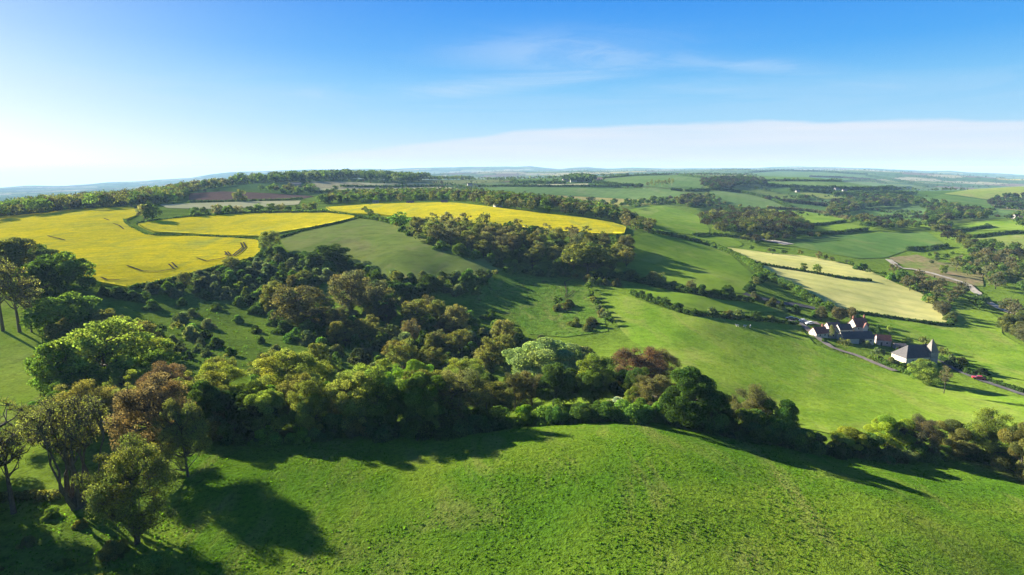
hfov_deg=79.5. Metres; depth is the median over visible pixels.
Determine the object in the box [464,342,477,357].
bush
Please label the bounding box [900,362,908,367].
bush
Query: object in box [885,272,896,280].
bush
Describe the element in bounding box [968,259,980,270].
oak tree
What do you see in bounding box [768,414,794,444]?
bush
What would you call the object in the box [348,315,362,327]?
bush
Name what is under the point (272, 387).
broadleaf tree
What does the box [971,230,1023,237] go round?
hedge
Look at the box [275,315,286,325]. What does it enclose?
bush
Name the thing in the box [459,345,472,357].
bush
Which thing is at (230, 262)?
ash tree
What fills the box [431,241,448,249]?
bush
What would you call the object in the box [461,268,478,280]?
bush
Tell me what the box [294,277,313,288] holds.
bush
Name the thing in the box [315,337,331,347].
bush
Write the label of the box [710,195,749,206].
distant wood
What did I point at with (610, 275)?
bush
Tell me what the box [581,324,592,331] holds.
bush
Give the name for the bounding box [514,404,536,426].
bush
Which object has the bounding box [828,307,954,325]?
hedge
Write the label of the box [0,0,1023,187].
sky
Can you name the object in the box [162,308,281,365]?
grass tussocks
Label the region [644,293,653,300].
bush
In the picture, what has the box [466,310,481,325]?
bush
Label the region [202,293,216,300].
bush
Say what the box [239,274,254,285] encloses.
bush
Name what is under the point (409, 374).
ash tree
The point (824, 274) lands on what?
hedge
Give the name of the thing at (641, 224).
broadleaf tree
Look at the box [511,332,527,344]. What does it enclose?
bush
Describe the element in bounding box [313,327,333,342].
bush
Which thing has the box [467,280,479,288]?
bush
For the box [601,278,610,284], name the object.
bush
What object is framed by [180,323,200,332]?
bush
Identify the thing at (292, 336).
bush
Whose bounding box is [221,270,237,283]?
bush
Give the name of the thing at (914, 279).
oak tree
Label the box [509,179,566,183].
hedge
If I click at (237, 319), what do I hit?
bush
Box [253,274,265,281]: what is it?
bush
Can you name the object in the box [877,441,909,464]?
bush
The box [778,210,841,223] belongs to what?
field
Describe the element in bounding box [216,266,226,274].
bush
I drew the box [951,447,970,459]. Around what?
bush
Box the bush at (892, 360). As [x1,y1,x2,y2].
[886,357,899,365]
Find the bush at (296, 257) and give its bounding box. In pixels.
[294,253,300,259]
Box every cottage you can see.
[809,323,828,337]
[824,322,839,330]
[824,326,836,338]
[835,323,852,332]
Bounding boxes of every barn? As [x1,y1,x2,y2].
[836,331,874,344]
[891,339,938,364]
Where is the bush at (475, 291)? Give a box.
[471,287,481,294]
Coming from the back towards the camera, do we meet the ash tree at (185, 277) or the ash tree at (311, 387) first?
the ash tree at (185, 277)
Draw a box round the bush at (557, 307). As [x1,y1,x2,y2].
[553,303,563,311]
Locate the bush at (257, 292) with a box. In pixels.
[250,288,263,300]
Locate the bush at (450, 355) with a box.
[438,352,454,366]
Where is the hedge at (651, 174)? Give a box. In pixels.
[602,173,701,177]
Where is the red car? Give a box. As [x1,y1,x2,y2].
[972,375,985,379]
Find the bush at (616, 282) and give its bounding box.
[609,278,621,286]
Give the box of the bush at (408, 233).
[405,230,413,235]
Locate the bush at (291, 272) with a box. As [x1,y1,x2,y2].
[286,270,297,278]
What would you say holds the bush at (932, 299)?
on the ground at (614, 338)
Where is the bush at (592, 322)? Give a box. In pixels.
[586,318,599,327]
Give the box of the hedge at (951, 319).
[933,304,955,322]
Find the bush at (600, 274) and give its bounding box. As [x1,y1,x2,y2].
[593,271,606,279]
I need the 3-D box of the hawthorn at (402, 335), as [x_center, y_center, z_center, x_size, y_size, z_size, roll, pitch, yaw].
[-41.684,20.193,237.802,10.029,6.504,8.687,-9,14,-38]
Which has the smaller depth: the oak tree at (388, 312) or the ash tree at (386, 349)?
the ash tree at (386, 349)
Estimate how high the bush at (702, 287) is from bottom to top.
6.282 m
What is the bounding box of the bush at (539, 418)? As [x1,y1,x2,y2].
[531,398,573,426]
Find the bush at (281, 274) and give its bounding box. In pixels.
[266,270,287,281]
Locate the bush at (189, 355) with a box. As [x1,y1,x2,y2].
[181,350,194,359]
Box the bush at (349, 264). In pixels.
[345,260,354,269]
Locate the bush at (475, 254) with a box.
[468,249,482,259]
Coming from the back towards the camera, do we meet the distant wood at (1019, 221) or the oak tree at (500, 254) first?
the distant wood at (1019, 221)
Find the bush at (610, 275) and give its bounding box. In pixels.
[606,270,615,278]
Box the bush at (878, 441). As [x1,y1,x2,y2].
[859,432,896,464]
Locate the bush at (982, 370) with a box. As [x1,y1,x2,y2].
[974,367,990,375]
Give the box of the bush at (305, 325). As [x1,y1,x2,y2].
[295,319,315,334]
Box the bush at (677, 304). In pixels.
[670,302,683,311]
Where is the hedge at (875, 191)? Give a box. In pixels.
[832,190,917,194]
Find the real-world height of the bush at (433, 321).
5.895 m
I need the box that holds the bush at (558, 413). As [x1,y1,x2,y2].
[544,406,572,425]
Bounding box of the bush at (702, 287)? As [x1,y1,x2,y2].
[695,284,710,296]
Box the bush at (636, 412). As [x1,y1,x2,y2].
[611,397,656,425]
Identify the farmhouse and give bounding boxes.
[848,315,868,330]
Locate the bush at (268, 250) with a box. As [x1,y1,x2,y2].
[262,247,274,255]
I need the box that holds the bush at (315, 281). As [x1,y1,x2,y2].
[308,275,322,286]
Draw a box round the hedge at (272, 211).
[189,209,327,215]
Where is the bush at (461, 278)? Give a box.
[452,276,467,286]
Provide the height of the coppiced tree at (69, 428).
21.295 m
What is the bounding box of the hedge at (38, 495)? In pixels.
[0,484,80,502]
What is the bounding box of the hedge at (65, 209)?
[5,205,124,215]
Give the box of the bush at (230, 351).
[224,347,237,356]
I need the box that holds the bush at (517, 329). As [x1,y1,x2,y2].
[510,327,523,337]
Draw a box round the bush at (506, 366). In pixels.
[500,360,511,371]
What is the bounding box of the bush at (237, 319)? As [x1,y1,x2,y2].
[231,315,244,323]
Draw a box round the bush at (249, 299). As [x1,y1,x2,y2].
[243,294,257,305]
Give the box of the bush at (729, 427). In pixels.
[719,417,738,438]
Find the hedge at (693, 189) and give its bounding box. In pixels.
[670,188,711,190]
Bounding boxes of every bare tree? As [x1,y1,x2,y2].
[0,254,15,330]
[0,261,35,331]
[7,274,44,331]
[939,366,952,392]
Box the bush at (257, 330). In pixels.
[251,325,261,333]
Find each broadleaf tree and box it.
[0,237,37,275]
[0,395,41,514]
[6,259,65,309]
[11,248,59,266]
[19,291,101,335]
[21,251,101,295]
[27,390,68,414]
[28,249,42,255]
[36,243,46,247]
[48,380,83,395]
[98,365,135,385]
[135,349,173,368]
[142,203,162,218]
[160,193,168,202]
[167,194,177,203]
[180,379,224,426]
[188,207,199,213]
[189,400,228,430]
[200,207,209,213]
[209,390,247,426]
[224,205,236,212]
[226,397,280,440]
[231,189,247,199]
[234,380,268,401]
[241,389,291,431]
[252,384,291,413]
[253,203,263,210]
[266,203,274,210]
[273,246,286,255]
[285,251,293,259]
[288,392,331,439]
[306,244,353,264]
[354,263,364,270]
[363,271,383,282]
[363,379,405,424]
[384,280,399,291]
[385,194,394,200]
[387,282,404,298]
[396,371,446,431]
[398,359,433,375]
[411,192,418,200]
[416,282,433,296]
[416,401,441,429]
[417,193,425,200]
[420,274,443,291]
[426,236,435,244]
[436,193,445,198]
[437,270,446,282]
[452,243,466,255]
[472,373,498,406]
[485,253,495,262]
[503,221,516,228]
[509,248,526,262]
[523,225,545,233]
[535,362,577,404]
[544,205,550,211]
[553,257,567,271]
[554,238,565,246]
[578,369,609,403]
[608,369,632,397]
[610,233,620,243]
[622,367,650,396]
[622,386,650,405]
[631,220,642,229]
[661,366,722,426]
[703,390,736,433]
[711,288,721,297]
[721,284,734,294]
[750,311,762,320]
[762,399,799,430]
[800,263,807,269]
[830,425,877,451]
[863,415,917,448]
[895,271,910,279]
[907,358,945,384]
[929,419,984,456]
[939,265,948,272]
[961,256,976,264]
[961,263,975,274]
[967,293,985,304]
[973,262,991,276]
[974,300,984,309]
[980,294,990,302]
[984,268,1005,284]
[990,422,1023,481]
[994,262,1007,272]
[995,313,1018,332]
[1008,321,1023,336]
[1009,315,1023,321]
[1016,280,1023,289]
[1016,310,1023,315]
[1017,261,1023,267]
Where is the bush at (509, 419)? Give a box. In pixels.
[491,407,513,427]
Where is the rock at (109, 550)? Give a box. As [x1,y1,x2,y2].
[96,539,129,562]
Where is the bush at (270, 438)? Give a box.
[246,425,283,446]
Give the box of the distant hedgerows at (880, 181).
[1,168,1023,198]
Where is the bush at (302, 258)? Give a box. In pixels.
[298,251,308,262]
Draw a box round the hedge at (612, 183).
[592,180,642,186]
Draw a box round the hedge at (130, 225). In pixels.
[123,218,258,240]
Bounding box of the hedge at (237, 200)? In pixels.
[188,197,302,202]
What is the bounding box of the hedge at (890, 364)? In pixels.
[867,354,922,379]
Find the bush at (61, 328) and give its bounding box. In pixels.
[43,317,82,339]
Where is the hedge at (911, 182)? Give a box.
[865,175,928,186]
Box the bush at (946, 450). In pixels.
[939,445,954,459]
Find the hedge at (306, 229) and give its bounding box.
[279,217,357,237]
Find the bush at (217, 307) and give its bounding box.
[209,302,223,310]
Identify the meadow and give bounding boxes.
[179,421,1023,574]
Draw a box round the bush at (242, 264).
[234,260,251,270]
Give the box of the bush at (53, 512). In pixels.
[39,506,59,521]
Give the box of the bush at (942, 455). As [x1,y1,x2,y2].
[927,450,945,461]
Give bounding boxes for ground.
[0,166,1023,574]
[762,238,791,244]
[889,255,982,285]
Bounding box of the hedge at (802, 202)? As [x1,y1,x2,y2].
[764,195,827,205]
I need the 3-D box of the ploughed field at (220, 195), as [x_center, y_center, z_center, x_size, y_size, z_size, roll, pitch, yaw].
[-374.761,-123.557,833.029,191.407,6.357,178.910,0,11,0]
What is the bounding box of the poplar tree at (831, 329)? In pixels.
[829,325,834,335]
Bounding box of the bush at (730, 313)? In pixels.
[722,310,737,318]
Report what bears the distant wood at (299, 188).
on the ground at (614, 338)
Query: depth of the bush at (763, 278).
373.77 m
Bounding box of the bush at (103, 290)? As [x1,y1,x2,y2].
[97,286,109,295]
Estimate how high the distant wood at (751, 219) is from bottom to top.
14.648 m
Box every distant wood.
[0,181,196,215]
[140,176,242,190]
[231,168,430,184]
[258,182,312,191]
[316,186,633,219]
[422,175,473,179]
[561,173,596,180]
[619,196,675,207]
[674,192,711,206]
[697,206,814,232]
[699,175,767,187]
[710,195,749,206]
[739,231,821,240]
[825,193,926,214]
[848,212,921,227]
[920,198,995,231]
[940,229,1023,257]
[987,192,1023,206]
[1013,210,1023,226]
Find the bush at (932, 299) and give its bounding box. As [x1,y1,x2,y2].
[924,296,938,303]
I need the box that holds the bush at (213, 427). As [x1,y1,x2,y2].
[205,410,229,443]
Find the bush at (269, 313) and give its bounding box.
[267,310,277,319]
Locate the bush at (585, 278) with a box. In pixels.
[582,274,592,281]
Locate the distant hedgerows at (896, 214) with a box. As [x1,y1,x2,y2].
[95,177,1023,218]
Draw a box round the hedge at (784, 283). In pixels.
[751,263,835,311]
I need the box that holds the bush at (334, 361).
[325,355,344,372]
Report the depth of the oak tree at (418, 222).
421.89 m
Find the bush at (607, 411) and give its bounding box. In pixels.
[590,400,622,422]
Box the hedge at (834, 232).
[788,227,869,234]
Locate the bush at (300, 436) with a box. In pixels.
[284,425,311,443]
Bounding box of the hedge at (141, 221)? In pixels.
[135,215,190,224]
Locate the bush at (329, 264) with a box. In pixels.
[320,260,336,269]
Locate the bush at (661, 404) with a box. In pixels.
[655,391,682,425]
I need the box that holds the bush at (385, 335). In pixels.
[382,332,390,340]
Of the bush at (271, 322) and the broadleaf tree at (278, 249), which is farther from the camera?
the broadleaf tree at (278, 249)
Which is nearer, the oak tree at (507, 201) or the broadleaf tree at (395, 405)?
the broadleaf tree at (395, 405)
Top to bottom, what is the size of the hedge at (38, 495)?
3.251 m
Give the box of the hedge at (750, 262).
[649,228,755,270]
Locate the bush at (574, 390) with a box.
[566,371,584,393]
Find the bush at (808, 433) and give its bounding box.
[792,428,821,454]
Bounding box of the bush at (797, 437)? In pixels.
[781,426,825,454]
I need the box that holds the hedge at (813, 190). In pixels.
[788,187,905,196]
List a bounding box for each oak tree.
[7,399,73,434]
[51,378,117,431]
[69,428,179,544]
[97,368,195,461]
[105,399,148,426]
[134,203,147,217]
[135,361,191,388]
[150,395,211,476]
[210,204,220,212]
[233,205,242,212]
[257,230,281,248]
[268,285,332,325]
[277,203,284,210]
[301,203,307,209]
[308,202,317,209]
[325,307,346,323]
[327,269,371,309]
[353,279,398,311]
[377,302,396,323]
[396,193,405,200]
[398,298,432,326]
[400,318,420,338]
[409,216,425,233]
[421,221,435,235]
[421,294,434,311]
[425,212,438,220]
[426,224,446,242]
[427,192,437,199]
[427,216,443,227]
[427,329,446,349]
[434,314,455,334]
[436,369,491,423]
[438,216,448,227]
[439,211,452,220]
[440,227,459,245]
[441,368,480,391]
[443,219,459,231]
[449,192,457,199]
[455,213,471,226]
[455,225,471,240]
[458,216,472,228]
[459,230,474,247]
[465,235,477,251]
[468,193,478,202]
[471,222,484,237]
[473,239,492,256]
[473,348,487,361]
[474,212,489,226]
[476,231,494,246]
[480,195,485,204]
[481,226,497,244]
[484,196,492,205]
[487,195,495,206]
[487,222,501,237]
[489,319,516,341]
[491,235,508,251]
[493,245,509,259]
[495,198,502,207]
[495,227,507,245]
[501,232,517,248]
[501,372,530,410]
[502,225,514,233]
[503,199,511,206]
[507,235,521,251]
[511,200,518,208]
[511,219,528,232]
[512,370,543,406]
[514,232,523,247]
[516,199,527,208]
[523,234,540,246]
[526,199,536,210]
[531,239,546,261]
[533,228,542,236]
[541,223,551,236]
[544,240,557,252]
[549,226,566,239]
[559,201,571,213]
[564,225,577,236]
[565,202,575,212]
[568,229,578,241]
[570,232,584,243]
[578,205,586,215]
[578,238,589,245]
[580,226,591,237]
[591,206,601,215]
[595,207,605,217]
[595,253,605,268]
[597,231,608,238]
[597,234,611,245]
[609,211,616,221]
[610,345,668,384]
[618,235,635,254]
[618,245,636,265]
[620,213,629,223]
[622,216,630,226]
[630,218,640,229]
[630,374,675,405]
[633,215,644,221]
[641,218,652,227]
[643,222,653,232]
[645,348,681,379]
[646,271,658,283]
[655,272,666,282]
[685,279,696,289]
[728,383,776,421]
[815,251,822,258]
[815,306,828,319]
[831,306,845,321]
[831,307,848,320]
[847,307,857,318]
[888,264,902,273]
[899,412,947,454]
[901,275,910,286]
[902,276,916,289]
[911,268,925,280]
[916,275,930,285]
[918,280,930,292]
[925,279,939,292]
[930,284,947,298]
[932,277,949,291]
[932,300,942,311]
[936,300,952,315]
[943,290,958,303]
[948,256,967,270]
[952,285,965,296]
[956,281,970,295]
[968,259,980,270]
[970,253,983,262]
[978,248,992,261]
[979,255,993,263]
[981,263,997,276]
[984,271,1006,288]
[989,254,1005,264]
[992,250,1008,263]
[998,248,1016,260]
[998,297,1018,313]
[1000,256,1018,269]
[1004,263,1019,275]
[1006,266,1023,280]
[1006,302,1023,315]
[1013,323,1023,341]
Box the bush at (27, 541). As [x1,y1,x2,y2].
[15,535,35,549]
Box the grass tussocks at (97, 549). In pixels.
[0,496,204,574]
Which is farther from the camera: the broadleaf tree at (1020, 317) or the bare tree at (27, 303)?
the broadleaf tree at (1020, 317)
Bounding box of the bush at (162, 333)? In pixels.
[156,329,166,337]
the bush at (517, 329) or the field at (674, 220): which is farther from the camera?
the field at (674, 220)
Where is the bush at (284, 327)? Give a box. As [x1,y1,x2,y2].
[269,320,294,334]
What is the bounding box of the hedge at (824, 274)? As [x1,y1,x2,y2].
[755,261,871,280]
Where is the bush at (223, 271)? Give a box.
[219,268,233,276]
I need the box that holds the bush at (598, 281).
[595,277,602,284]
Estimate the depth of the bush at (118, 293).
277.50 m
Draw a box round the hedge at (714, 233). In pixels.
[690,232,757,242]
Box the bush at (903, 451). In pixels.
[895,448,916,463]
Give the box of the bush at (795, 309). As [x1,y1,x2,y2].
[788,304,801,314]
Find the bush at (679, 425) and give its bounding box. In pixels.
[670,401,710,430]
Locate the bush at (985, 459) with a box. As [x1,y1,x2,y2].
[970,449,991,465]
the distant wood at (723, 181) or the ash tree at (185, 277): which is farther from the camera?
the distant wood at (723, 181)
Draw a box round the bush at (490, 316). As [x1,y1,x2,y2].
[479,309,496,319]
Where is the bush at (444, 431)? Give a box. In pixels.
[405,412,455,440]
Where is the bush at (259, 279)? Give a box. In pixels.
[253,277,266,283]
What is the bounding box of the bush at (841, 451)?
[825,442,853,460]
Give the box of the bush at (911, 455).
[902,448,920,461]
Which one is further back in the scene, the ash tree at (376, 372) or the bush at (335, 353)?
the bush at (335, 353)
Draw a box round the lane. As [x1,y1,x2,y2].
[799,322,897,370]
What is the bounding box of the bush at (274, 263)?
[269,261,278,266]
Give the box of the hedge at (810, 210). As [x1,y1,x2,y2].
[766,206,848,218]
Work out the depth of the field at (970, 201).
1164.87 m
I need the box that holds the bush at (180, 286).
[175,282,186,291]
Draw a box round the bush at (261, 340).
[257,336,265,343]
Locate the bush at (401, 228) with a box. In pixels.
[397,226,410,231]
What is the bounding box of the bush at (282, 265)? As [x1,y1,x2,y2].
[272,262,288,272]
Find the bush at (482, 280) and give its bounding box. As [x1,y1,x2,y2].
[475,275,487,284]
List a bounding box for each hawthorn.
[142,282,160,294]
[165,334,179,343]
[168,287,183,298]
[171,312,192,324]
[171,341,187,352]
[182,325,198,340]
[186,308,200,317]
[190,333,204,341]
[191,274,199,283]
[191,284,201,293]
[191,343,203,352]
[193,270,209,279]
[193,276,209,288]
[195,338,206,346]
[200,318,217,329]
[200,348,213,356]
[208,270,222,279]
[208,274,220,283]
[208,281,234,295]
[218,290,233,299]
[231,266,239,272]
[243,266,259,277]
[249,284,257,290]
[251,261,261,269]
[252,257,260,262]
[254,281,266,287]
[255,352,269,359]
[257,266,271,278]
[258,262,275,273]
[265,254,271,261]
[270,276,279,283]
[270,344,280,350]
[271,254,285,264]
[277,318,297,326]
[283,259,296,268]
[289,260,305,271]
[299,330,328,345]
[305,257,316,267]
[311,268,321,276]
[314,309,327,321]
[319,268,335,280]
[327,344,344,357]
[341,304,359,316]
[347,348,371,364]
[360,348,372,356]
[361,311,367,318]
[369,360,379,367]
[381,324,392,333]
[383,324,401,338]
[384,269,404,280]
[391,332,414,343]
[396,296,405,305]
[417,271,429,280]
[436,364,446,373]
[439,284,449,293]
[444,349,459,358]
[447,270,464,283]
[448,284,464,296]
[457,356,469,367]
[458,281,467,292]
[458,324,470,330]
[458,330,480,348]
[468,351,481,363]
[473,268,491,277]
[477,332,492,347]
[478,327,490,335]
[482,363,496,373]
[533,334,546,340]
[607,396,623,406]
[861,340,871,347]
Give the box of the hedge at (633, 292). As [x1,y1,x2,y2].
[629,289,799,324]
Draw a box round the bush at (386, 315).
[381,302,397,319]
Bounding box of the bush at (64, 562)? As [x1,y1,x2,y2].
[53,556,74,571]
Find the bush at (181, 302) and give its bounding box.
[175,298,187,306]
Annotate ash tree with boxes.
[23,340,80,393]
[37,363,85,392]
[39,315,154,387]
[70,322,99,334]
[88,367,125,393]
[89,308,124,330]
[101,369,140,389]
[103,382,139,417]
[106,329,134,341]
[106,348,139,367]
[119,316,143,334]
[127,321,162,337]
[132,361,168,384]
[138,337,180,363]
[171,369,227,404]
[175,272,191,285]
[198,361,248,391]
[203,353,237,380]
[221,256,239,268]
[246,349,282,375]
[252,347,323,404]
[259,280,282,305]
[263,300,279,310]
[275,373,319,413]
[285,376,332,426]
[286,275,296,286]
[295,270,311,279]
[295,314,312,326]
[299,357,338,390]
[305,343,331,362]
[324,370,374,431]
[326,321,344,343]
[328,383,363,417]
[334,326,355,346]
[338,318,356,338]
[339,357,411,423]
[352,318,365,335]
[356,327,374,340]
[362,314,378,327]
[363,322,384,339]
[366,302,379,316]
[382,339,397,360]
[382,363,410,379]
[385,337,418,368]
[387,212,411,224]
[389,271,402,281]
[394,341,413,364]
[396,369,429,388]
[406,368,458,408]
[414,345,426,362]
[421,347,447,371]
[424,332,441,349]
[427,299,446,318]
[437,275,445,282]
[441,304,469,332]
[441,336,459,353]
[442,358,487,378]
[445,328,472,350]
[471,380,514,411]
[476,336,505,366]
[490,334,515,350]
[520,230,529,241]
[522,248,542,267]
[535,234,547,244]
[545,246,562,262]
[563,243,574,249]
[576,353,618,394]
[585,233,598,243]
[605,255,617,270]
[606,252,620,262]
[611,242,625,258]
[812,264,821,271]
[961,407,1017,459]
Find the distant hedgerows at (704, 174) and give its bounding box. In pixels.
[341,172,967,190]
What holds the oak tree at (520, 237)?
on the ground at (614, 338)
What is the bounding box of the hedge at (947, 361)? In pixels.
[938,355,1023,392]
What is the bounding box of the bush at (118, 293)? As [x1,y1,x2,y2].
[107,286,128,299]
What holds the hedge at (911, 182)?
on the ground at (614, 338)
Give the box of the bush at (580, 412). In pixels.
[569,402,600,423]
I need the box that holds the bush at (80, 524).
[71,518,88,530]
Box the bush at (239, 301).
[232,296,248,306]
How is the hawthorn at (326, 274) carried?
on the ground at (614, 338)
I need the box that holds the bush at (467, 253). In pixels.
[462,250,469,256]
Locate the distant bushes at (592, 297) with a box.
[157,206,968,363]
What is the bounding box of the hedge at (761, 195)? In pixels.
[709,187,792,207]
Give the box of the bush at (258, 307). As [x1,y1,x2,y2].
[250,302,269,314]
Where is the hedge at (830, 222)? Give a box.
[814,219,846,225]
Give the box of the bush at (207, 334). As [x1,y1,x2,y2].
[200,329,212,338]
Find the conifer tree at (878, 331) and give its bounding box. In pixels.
[874,324,880,333]
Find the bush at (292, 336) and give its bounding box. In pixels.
[282,327,303,343]
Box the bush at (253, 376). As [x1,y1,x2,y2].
[250,368,273,383]
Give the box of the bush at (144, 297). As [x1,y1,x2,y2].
[130,291,152,302]
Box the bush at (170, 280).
[161,278,176,287]
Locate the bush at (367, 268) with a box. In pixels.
[362,265,370,272]
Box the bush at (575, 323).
[566,316,579,326]
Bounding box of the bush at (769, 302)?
[764,296,777,306]
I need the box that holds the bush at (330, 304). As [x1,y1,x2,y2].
[316,297,335,308]
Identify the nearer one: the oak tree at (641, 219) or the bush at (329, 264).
the bush at (329, 264)
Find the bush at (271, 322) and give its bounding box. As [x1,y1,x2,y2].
[265,318,275,326]
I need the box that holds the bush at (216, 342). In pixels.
[205,336,224,348]
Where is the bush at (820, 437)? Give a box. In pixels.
[812,432,826,453]
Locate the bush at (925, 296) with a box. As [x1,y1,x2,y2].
[921,293,936,300]
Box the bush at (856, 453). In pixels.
[850,442,871,459]
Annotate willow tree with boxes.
[501,337,587,376]
[551,343,596,370]
[560,241,613,273]
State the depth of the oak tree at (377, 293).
272.94 m
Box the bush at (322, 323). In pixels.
[310,314,325,328]
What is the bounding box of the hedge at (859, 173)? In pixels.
[748,169,867,174]
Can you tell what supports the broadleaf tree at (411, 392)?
on the ground at (614, 338)
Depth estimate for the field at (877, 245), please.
576.57 m
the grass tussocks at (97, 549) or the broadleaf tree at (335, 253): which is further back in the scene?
the broadleaf tree at (335, 253)
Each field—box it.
[0,274,70,494]
[159,200,300,208]
[189,191,311,200]
[281,219,507,278]
[320,187,457,190]
[354,182,446,184]
[474,277,607,336]
[479,187,687,198]
[517,178,594,183]
[537,183,587,184]
[598,291,1023,444]
[600,175,702,188]
[608,232,751,292]
[620,286,785,311]
[630,205,708,233]
[692,236,742,246]
[710,191,786,209]
[728,247,946,321]
[752,171,879,179]
[765,181,898,188]
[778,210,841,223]
[783,232,943,257]
[793,191,842,198]
[817,223,861,231]
[859,307,1023,387]
[862,208,920,220]
[926,195,996,212]
[945,186,1023,199]
[952,218,1023,230]
[978,235,1023,248]
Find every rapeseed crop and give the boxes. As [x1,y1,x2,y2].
[0,206,259,288]
[138,213,354,236]
[326,202,625,234]
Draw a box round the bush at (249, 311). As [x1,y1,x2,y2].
[246,308,255,314]
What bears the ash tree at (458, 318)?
on the ground at (614, 338)
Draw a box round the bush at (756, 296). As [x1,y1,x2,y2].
[751,291,762,300]
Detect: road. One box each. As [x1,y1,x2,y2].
[743,293,814,308]
[938,359,1023,394]
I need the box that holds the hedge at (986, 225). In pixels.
[949,223,992,232]
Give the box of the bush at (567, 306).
[563,303,571,309]
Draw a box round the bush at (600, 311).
[597,308,605,317]
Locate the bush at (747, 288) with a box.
[742,284,756,291]
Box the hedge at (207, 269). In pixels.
[127,244,264,289]
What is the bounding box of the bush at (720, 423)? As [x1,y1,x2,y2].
[699,410,729,435]
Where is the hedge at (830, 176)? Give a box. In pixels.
[809,175,875,180]
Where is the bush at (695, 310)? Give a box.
[688,308,697,315]
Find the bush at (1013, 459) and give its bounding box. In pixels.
[995,447,1023,473]
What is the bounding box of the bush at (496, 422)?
[468,402,510,432]
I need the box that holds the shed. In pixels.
[892,343,906,348]
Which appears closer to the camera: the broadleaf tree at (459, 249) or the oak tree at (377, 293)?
the oak tree at (377, 293)
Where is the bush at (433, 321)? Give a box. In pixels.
[420,314,437,325]
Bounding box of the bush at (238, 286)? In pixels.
[231,281,244,293]
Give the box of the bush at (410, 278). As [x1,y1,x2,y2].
[402,272,417,282]
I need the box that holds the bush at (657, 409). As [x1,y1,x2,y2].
[651,401,666,423]
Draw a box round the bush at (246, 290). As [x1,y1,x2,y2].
[239,286,253,296]
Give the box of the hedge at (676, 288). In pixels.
[614,273,754,301]
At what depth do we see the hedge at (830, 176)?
3281.78 m
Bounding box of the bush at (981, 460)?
[971,446,1007,467]
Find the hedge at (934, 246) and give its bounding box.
[906,243,949,250]
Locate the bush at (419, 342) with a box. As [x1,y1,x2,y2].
[412,330,428,349]
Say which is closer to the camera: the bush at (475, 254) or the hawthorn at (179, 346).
the hawthorn at (179, 346)
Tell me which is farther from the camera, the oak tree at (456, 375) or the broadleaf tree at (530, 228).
the broadleaf tree at (530, 228)
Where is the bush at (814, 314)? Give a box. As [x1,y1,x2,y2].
[810,309,822,318]
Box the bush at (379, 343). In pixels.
[371,334,388,352]
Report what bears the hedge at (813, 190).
on the ground at (614, 338)
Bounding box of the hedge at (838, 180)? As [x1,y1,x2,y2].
[767,179,863,181]
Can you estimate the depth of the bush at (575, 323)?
276.86 m
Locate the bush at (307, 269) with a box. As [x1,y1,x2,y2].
[303,266,311,273]
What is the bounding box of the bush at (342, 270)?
[335,265,346,274]
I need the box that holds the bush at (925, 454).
[905,441,944,465]
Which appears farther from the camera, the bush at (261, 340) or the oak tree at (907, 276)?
the oak tree at (907, 276)
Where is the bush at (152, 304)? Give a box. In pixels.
[141,299,161,310]
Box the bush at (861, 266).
[852,263,867,270]
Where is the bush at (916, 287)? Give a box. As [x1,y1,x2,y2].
[908,283,920,290]
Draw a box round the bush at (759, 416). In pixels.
[729,408,769,443]
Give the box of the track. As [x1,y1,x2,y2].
[885,259,1013,313]
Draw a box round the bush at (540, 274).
[535,269,544,276]
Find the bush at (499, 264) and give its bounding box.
[492,258,504,267]
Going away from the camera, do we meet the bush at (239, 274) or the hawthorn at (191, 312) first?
the hawthorn at (191, 312)
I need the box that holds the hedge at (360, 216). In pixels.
[323,210,379,220]
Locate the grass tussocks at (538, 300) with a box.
[487,279,597,331]
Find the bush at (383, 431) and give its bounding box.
[357,412,400,442]
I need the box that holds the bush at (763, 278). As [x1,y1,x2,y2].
[757,273,767,282]
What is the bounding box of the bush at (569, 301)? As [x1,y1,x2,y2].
[561,299,574,306]
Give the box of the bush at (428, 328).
[423,323,434,333]
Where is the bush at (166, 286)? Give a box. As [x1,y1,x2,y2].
[158,281,176,294]
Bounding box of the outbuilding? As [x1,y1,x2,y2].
[874,334,891,346]
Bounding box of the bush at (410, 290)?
[396,282,419,299]
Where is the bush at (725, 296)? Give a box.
[714,287,734,299]
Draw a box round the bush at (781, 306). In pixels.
[773,300,784,309]
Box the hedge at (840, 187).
[767,183,912,189]
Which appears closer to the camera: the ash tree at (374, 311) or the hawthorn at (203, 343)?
the hawthorn at (203, 343)
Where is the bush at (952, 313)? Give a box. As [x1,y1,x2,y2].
[942,311,957,321]
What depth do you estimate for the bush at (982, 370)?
246.39 m
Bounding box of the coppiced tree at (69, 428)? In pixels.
[12,390,112,510]
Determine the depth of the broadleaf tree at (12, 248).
297.29 m
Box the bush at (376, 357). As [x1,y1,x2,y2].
[372,355,381,362]
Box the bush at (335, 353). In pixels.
[322,351,342,365]
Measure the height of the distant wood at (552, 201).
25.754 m
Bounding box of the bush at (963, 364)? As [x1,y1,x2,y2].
[955,356,967,366]
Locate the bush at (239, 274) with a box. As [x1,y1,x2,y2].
[234,269,246,280]
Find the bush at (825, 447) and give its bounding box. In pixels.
[820,442,831,453]
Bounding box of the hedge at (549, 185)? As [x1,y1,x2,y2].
[477,184,620,186]
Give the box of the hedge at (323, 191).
[314,189,348,192]
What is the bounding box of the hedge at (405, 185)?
[340,184,445,186]
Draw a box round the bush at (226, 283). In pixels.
[220,278,232,286]
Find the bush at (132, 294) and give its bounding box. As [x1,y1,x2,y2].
[123,290,141,300]

